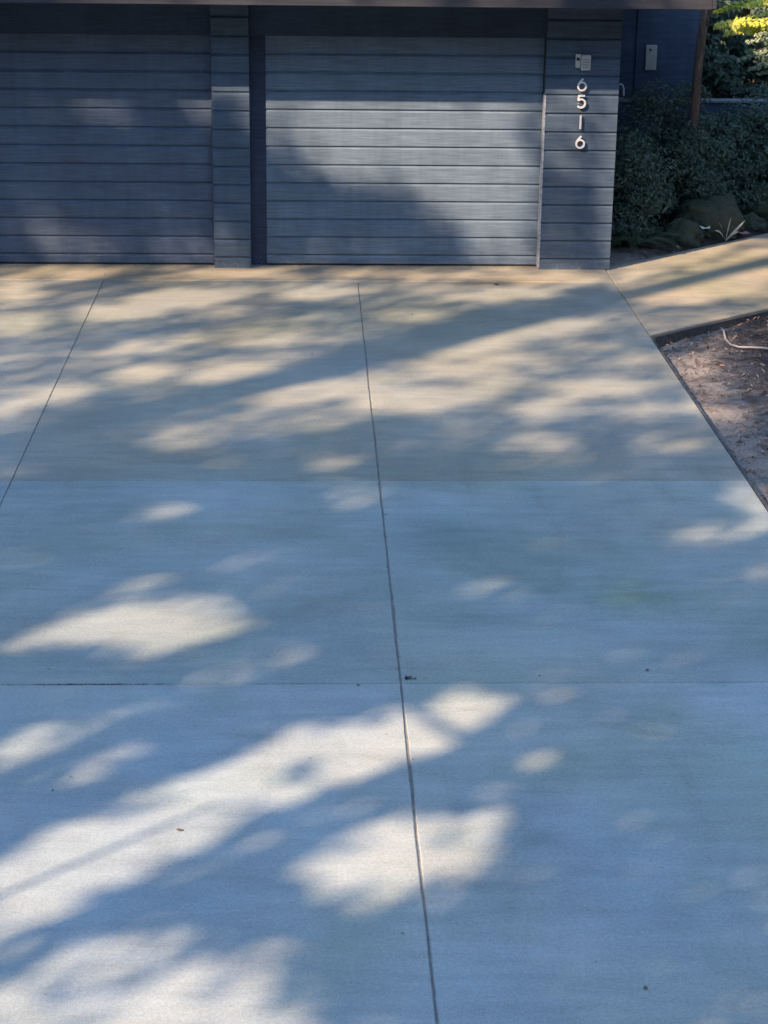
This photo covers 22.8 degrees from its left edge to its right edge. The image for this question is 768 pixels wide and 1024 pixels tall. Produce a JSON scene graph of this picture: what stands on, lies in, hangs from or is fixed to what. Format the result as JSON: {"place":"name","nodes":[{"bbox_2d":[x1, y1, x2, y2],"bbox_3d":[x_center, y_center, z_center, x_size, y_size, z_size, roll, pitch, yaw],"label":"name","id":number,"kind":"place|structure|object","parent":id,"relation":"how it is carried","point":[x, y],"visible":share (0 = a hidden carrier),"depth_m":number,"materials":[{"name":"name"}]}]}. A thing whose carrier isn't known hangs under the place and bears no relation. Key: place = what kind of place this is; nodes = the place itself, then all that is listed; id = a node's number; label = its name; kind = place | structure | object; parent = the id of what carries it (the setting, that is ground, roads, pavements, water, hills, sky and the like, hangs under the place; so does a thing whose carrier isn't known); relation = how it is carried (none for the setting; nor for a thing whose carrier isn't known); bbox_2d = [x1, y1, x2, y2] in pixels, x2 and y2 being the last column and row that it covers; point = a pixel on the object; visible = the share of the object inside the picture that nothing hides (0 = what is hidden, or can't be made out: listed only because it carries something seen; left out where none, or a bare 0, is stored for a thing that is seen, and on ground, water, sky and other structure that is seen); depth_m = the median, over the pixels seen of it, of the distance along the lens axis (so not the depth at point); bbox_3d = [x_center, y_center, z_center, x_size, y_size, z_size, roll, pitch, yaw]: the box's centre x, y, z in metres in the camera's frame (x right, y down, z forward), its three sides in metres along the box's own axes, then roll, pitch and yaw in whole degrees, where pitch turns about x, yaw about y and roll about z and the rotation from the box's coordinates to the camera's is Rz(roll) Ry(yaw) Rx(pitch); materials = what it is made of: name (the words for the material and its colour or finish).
{"place":"outdoors","nodes":[
{"label":"outdoors","id":0,"kind":"place"},
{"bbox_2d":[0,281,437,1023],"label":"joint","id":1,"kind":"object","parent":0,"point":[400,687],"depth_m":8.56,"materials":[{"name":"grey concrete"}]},
{"bbox_2d":[0,264,767,1023],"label":"driveway","id":2,"kind":"structure","parent":0,"point":[192,538],"depth_m":9.11,"materials":[{"name":"concrete"}]},
{"bbox_2d":[12,683,170,684],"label":"joint dirt","id":3,"kind":"structure","parent":2,"relation":"on","point":[89,683],"depth_m":8.79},
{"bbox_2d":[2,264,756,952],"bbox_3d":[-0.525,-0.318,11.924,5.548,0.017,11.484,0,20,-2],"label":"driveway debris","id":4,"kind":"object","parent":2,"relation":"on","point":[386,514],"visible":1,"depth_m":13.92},
{"bbox_2d":[605,233,767,338],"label":"path","id":5,"kind":"structure","parent":0,"point":[677,291],"depth_m":16.79,"materials":[{"name":"concrete"}]},
{"bbox_2d":[609,197,767,266],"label":"planting bed","id":6,"kind":"object","parent":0,"point":[640,253],"visible":0.02,"depth_m":18.22,"materials":[{"name":"soil"}]},
{"bbox_2d":[611,127,683,245],"bbox_3d":[2.360,-3.090,18.217,0.958,1.192,0.916,0,20,-2],"label":"shrub","id":7,"kind":"object","parent":6,"relation":"on","point":[634,195],"visible":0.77,"depth_m":18.05,"materials":[{"name":"green plant"}]},
{"bbox_2d":[610,228,693,251],"bbox_3d":[2.447,-2.602,18.178,0.887,0.153,0.964,15,24,34],"label":"fern","id":8,"kind":"object","parent":6,"relation":"on","point":[638,241],"visible":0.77,"depth_m":18.03,"materials":[{"name":"green plant"}]},
{"bbox_2d":[617,78,719,221],"bbox_3d":[2.819,-3.563,19.064,0.999,1.526,1.112,15,24,34],"label":"shrub","id":9,"kind":"object","parent":6,"relation":"on","point":[650,107],"visible":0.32,"depth_m":18.88,"materials":[{"name":"green plant"}]},
{"bbox_2d":[648,219,709,240],"bbox_3d":[2.848,-2.772,18.690,0.843,0.138,0.832,16,25,37],"label":"fern","id":10,"kind":"object","parent":6,"relation":"on","point":[659,228],"visible":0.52,"depth_m":18.52,"materials":[{"name":"green plant"}]},
{"bbox_2d":[662,218,704,248],"bbox_3d":[2.917,-2.693,18.523,0.400,0.337,0.374,14,24,33],"label":"boulder","id":11,"kind":"object","parent":6,"relation":"on","point":[689,229],"visible":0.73,"depth_m":18.39,"materials":[{"name":"grey stone"}]},
{"bbox_2d":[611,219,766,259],"bbox_3d":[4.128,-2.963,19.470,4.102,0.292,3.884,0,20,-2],"label":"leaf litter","id":12,"kind":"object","parent":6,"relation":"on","point":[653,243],"visible":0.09,"depth_m":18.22,"materials":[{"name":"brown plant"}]},
{"bbox_2d":[614,98,767,194],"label":"garden wall","id":13,"kind":"structure","parent":6,"relation":"on","point":[714,104],"depth_m":19.97,"materials":[{"name":"paint"}]},
{"bbox_2d":[644,107,740,214],"bbox_3d":[3.050,-3.422,19.055,1.038,1.271,0.992,0,20,-2],"label":"shrub","id":14,"kind":"object","parent":6,"relation":"on","point":[700,185],"visible":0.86,"depth_m":18.79,"materials":[{"name":"green plant"}]},
{"bbox_2d":[681,10,710,203],"bbox_3d":[4.531,-5.728,18.569,3.407,5.970,3.362,0,20,-2],"label":"slim tree","id":15,"kind":"object","parent":6,"relation":"on","point":[704,20],"visible":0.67,"depth_m":18.57,"materials":[{"name":"brown plant"}]},
{"bbox_2d":[675,193,746,240],"bbox_3d":[3.226,-2.903,18.859,0.730,0.514,0.574,0,20,-2],"label":"boulder","id":16,"kind":"object","parent":6,"relation":"on","point":[713,211],"visible":0.66,"depth_m":18.65,"materials":[{"name":"grey stone"}]},
{"bbox_2d":[715,219,744,240],"bbox_3d":[3.376,-2.762,18.596,0.289,0.239,0.034,0,20,-2],"label":"pale plant","id":17,"kind":"object","parent":6,"relation":"on","point":[734,231],"visible":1,"depth_m":18.60,"materials":[{"name":"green plant"}]},
{"bbox_2d":[699,95,767,213],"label":"shrub","id":18,"kind":"object","parent":6,"relation":"on","point":[748,170],"visible":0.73,"depth_m":19.40,"materials":[{"name":"green plant"}]},
{"bbox_2d":[700,0,767,98],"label":"tall bush","id":19,"kind":"object","parent":6,"relation":"on","point":[716,56],"visible":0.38,"depth_m":20.45,"materials":[{"name":"green plant"}]},
{"bbox_2d":[701,13,767,86],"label":"tall bush","id":20,"kind":"object","parent":6,"relation":"on","point":[739,44],"visible":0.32,"depth_m":20.72,"materials":[{"name":"green plant"}]},
{"bbox_2d":[701,0,767,96],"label":"tall bush","id":21,"kind":"object","parent":6,"relation":"on","point":[723,42],"visible":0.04,"depth_m":22.40,"materials":[{"name":"green plant"}]},
{"bbox_2d":[735,92,767,189],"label":"shrub","id":22,"kind":"object","parent":6,"relation":"on","point":[766,109],"visible":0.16,"depth_m":19.65,"materials":[{"name":"green plant"}]},
{"bbox_2d":[736,31,767,75],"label":"feathery bush","id":23,"kind":"object","parent":6,"relation":"on","point":[755,52],"visible":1,"depth_m":18.20,"materials":[{"name":"green plant"}]},
{"bbox_2d":[742,0,761,81],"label":"tall bush","id":24,"kind":"object","parent":6,"relation":"on","point":[746,10],"visible":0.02,"depth_m":22.75,"materials":[{"name":"green plant"}]},
{"bbox_2d":[738,182,767,219],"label":"shrub","id":25,"kind":"object","parent":6,"relation":"on","point":[762,212],"visible":0.52,"depth_m":19.32,"materials":[{"name":"green plant"}]},
{"bbox_2d":[743,212,767,232],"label":"boulder","id":26,"kind":"object","parent":6,"relation":"on","point":[755,222],"visible":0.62,"depth_m":19.03,"materials":[{"name":"grey stone"}]},
{"bbox_2d":[660,317,767,504],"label":"soil bed","id":27,"kind":"object","parent":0,"point":[727,407],"visible":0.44,"depth_m":13.95,"materials":[{"name":"brown soil"}]},
{"bbox_2d":[652,339,767,511],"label":"edging board","id":28,"kind":"object","parent":27,"relation":"on","point":[759,496],"visible":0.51,"depth_m":12.62,"materials":[{"name":"brown wood"}]},
{"bbox_2d":[654,310,767,347],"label":"edging board","id":29,"kind":"object","parent":27,"relation":"on","point":[663,340],"visible":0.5,"depth_m":15.47,"materials":[{"name":"brown wood"}]},
{"bbox_2d":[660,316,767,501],"bbox_3d":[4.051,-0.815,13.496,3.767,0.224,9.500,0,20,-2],"label":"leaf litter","id":30,"kind":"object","parent":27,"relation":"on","point":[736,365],"visible":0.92,"depth_m":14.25,"materials":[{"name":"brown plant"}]},
{"bbox_2d":[720,327,767,349],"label":"drip hose","id":31,"kind":"object","parent":27,"relation":"on","point":[730,344],"visible":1,"depth_m":14.87,"materials":[{"name":"white plastic"}]},
{"bbox_2d":[712,0,767,37],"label":"maple tree","id":32,"kind":"object","parent":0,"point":[747,25],"visible":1,"depth_m":18.24,"materials":[{"name":"green plant"}]},
{"label":"ground","id":33,"kind":"structure","parent":0,"visible":0},
{"bbox_2d":[0,0,716,269],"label":"garage","id":34,"kind":"structure","parent":33,"relation":"on","point":[232,133],"depth_m":16.92,"materials":[{"name":"paint"}]},
{"bbox_2d":[0,33,213,264],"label":"garage door","id":35,"kind":"structure","parent":34,"relation":"in","point":[106,144],"depth_m":16.92,"materials":[{"name":"paint"}]},
{"bbox_2d":[265,35,544,265],"bbox_3d":[0.174,-3.217,17.050,2.455,2.036,0.060,0,20,-2],"label":"garage door","id":36,"kind":"structure","parent":34,"relation":"in","point":[381,150],"depth_m":17.01,"materials":[{"name":"paint"}]},
{"bbox_2d":[575,78,586,148],"bbox_3d":[1.742,-3.524,16.822,0.093,0.617,0.035,0,20,-2],"label":"house number","id":37,"kind":"object","parent":34,"relation":"attached to","point":[581,107],"visible":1,"depth_m":16.78,"materials":[{"name":"metal"}]},
{"bbox_2d":[575,54,590,69],"bbox_3d":[1.744,-3.940,16.664,0.131,0.136,0.044,0,20,-2],"label":"keypad box","id":38,"kind":"object","parent":34,"relation":"attached to","point":[584,61],"visible":1,"depth_m":16.65,"materials":[{"name":"plastic"}]},
{"bbox_2d":[645,45,656,69],"bbox_3d":[2.800,-4.765,19.948,0.117,0.257,0.035,0,20,-2],"label":"wall plate","id":39,"kind":"object","parent":34,"relation":"attached to","point":[650,57],"depth_m":19.93,"materials":[{"name":"plastic"}]}
]}

